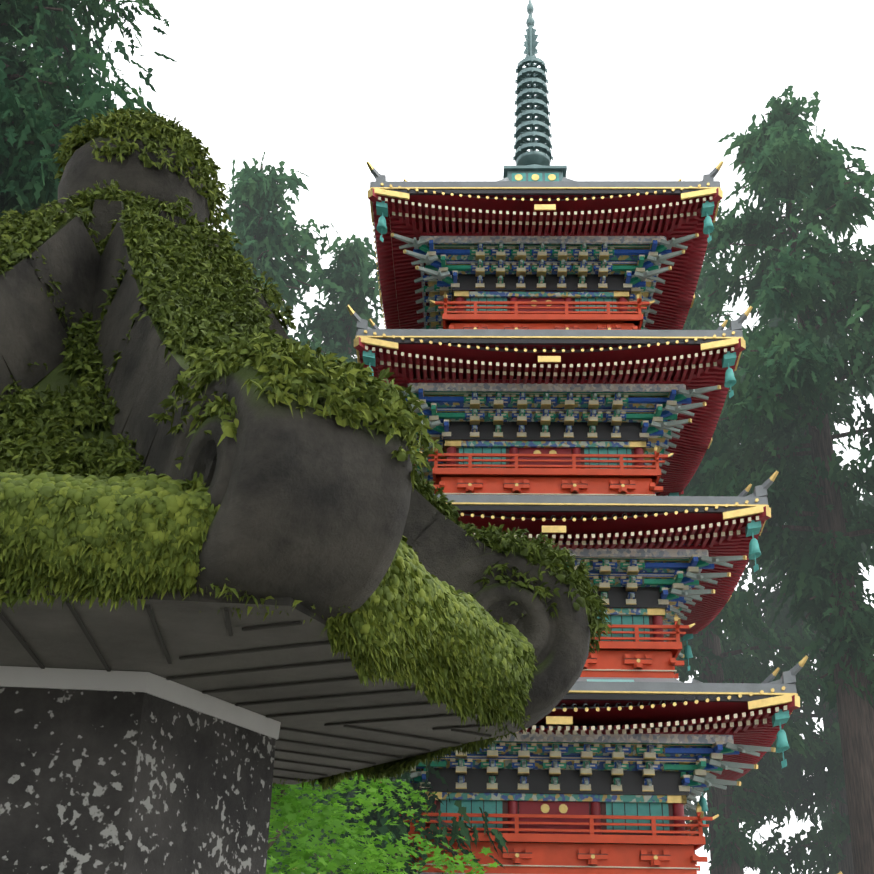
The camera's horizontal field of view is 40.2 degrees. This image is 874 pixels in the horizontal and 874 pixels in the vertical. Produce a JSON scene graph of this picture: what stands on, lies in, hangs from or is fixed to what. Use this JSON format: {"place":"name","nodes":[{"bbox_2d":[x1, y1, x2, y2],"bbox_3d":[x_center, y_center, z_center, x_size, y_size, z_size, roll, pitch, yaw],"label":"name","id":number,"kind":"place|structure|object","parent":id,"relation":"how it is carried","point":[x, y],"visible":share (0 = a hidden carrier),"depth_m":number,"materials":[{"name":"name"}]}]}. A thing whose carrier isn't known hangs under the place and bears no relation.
{"place":"outdoors","nodes":[
{"label":"outdoors","id":0,"kind":"place"},
{"bbox_2d":[269,787,308,873],"bbox_3d":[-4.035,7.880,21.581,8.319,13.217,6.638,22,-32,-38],"label":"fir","id":1,"kind":"object","parent":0,"point":[294,847],"depth_m":22.29,"materials":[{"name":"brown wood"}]},
{"bbox_2d":[15,0,873,873],"label":"sky","id":2,"kind":"structure","parent":0,"point":[415,90],"materials":[{"name":"white"}]},
{"label":"ground","id":3,"kind":"structure","parent":0,"visible":0},
{"bbox_2d":[0,0,189,220],"bbox_3d":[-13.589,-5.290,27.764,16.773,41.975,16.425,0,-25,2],"label":"cedar","id":4,"kind":"object","parent":3,"relation":"on","point":[41,114],"visible":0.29,"depth_m":27.00,"materials":[{"name":"green plant"}]},
{"bbox_2d":[213,151,376,868],"bbox_3d":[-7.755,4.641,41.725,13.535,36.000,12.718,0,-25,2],"label":"cedar","id":5,"kind":"object","parent":3,"relation":"on","point":[261,228],"visible":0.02,"depth_m":47.28,"materials":[{"name":"green plant"}]},
{"bbox_2d":[269,234,405,873],"bbox_3d":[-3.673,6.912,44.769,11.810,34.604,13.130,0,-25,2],"label":"cedar","id":6,"kind":"object","parent":3,"relation":"on","point":[329,325],"visible":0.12,"depth_m":49.57,"materials":[{"name":"green plant"}]},
{"bbox_2d":[266,772,501,873],"bbox_3d":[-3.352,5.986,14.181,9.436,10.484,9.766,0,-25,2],"label":"maple","id":7,"kind":"object","parent":3,"relation":"on","point":[291,805],"visible":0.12,"depth_m":13.26,"materials":[{"name":"green plant"}]},
{"bbox_2d":[308,759,508,873],"bbox_3d":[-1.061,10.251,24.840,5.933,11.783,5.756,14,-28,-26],"label":"tree","id":8,"kind":"object","parent":3,"relation":"on","point":[396,831],"visible":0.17,"depth_m":25.39,"materials":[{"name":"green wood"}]},
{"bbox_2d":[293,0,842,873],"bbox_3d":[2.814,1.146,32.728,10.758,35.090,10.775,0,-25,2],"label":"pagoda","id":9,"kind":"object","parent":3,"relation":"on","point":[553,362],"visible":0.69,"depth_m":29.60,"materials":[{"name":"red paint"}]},
{"bbox_2d":[684,639,708,853],"bbox_3d":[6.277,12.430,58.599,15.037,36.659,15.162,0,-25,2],"label":"cedar","id":10,"kind":"object","parent":3,"relation":"on","point":[689,812],"depth_m":57.24,"materials":[{"name":"green plant"}]},
{"bbox_2d":[666,85,873,873],"bbox_3d":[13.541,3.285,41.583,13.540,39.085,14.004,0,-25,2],"label":"cedar","id":11,"kind":"object","parent":3,"relation":"on","point":[790,388],"visible":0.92,"depth_m":42.05,"materials":[{"name":"green plant"}]},
{"bbox_2d":[675,242,873,873],"bbox_3d":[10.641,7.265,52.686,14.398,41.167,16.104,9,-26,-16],"label":"cedar","id":12,"kind":"object","parent":3,"relation":"on","point":[727,840],"visible":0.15,"depth_m":48.59,"materials":[{"name":"green plant"}]},
{"bbox_2d":[680,272,873,873],"bbox_3d":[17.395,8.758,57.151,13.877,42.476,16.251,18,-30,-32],"label":"cedar","id":13,"kind":"object","parent":3,"relation":"on","point":[829,799],"visible":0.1,"depth_m":52.66,"materials":[{"name":"green plant"}]},
{"bbox_2d":[844,174,873,473],"bbox_3d":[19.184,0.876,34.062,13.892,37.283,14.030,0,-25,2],"label":"cedar","id":14,"kind":"object","parent":3,"relation":"on","point":[867,454],"visible":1,"depth_m":38.26,"materials":[{"name":"green plant"}]},
{"bbox_3d":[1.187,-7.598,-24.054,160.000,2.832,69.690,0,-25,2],"label":"terrace and steps","id":15,"kind":"object","parent":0,"visible":0},
{"bbox_2d":[0,107,611,873],"bbox_3d":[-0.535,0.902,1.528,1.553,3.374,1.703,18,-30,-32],"label":"stone lantern","id":16,"kind":"object","parent":15,"relation":"on","point":[246,561],"visible":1,"depth_m":1.56,"materials":[{"name":"grey stone"}]}
]}

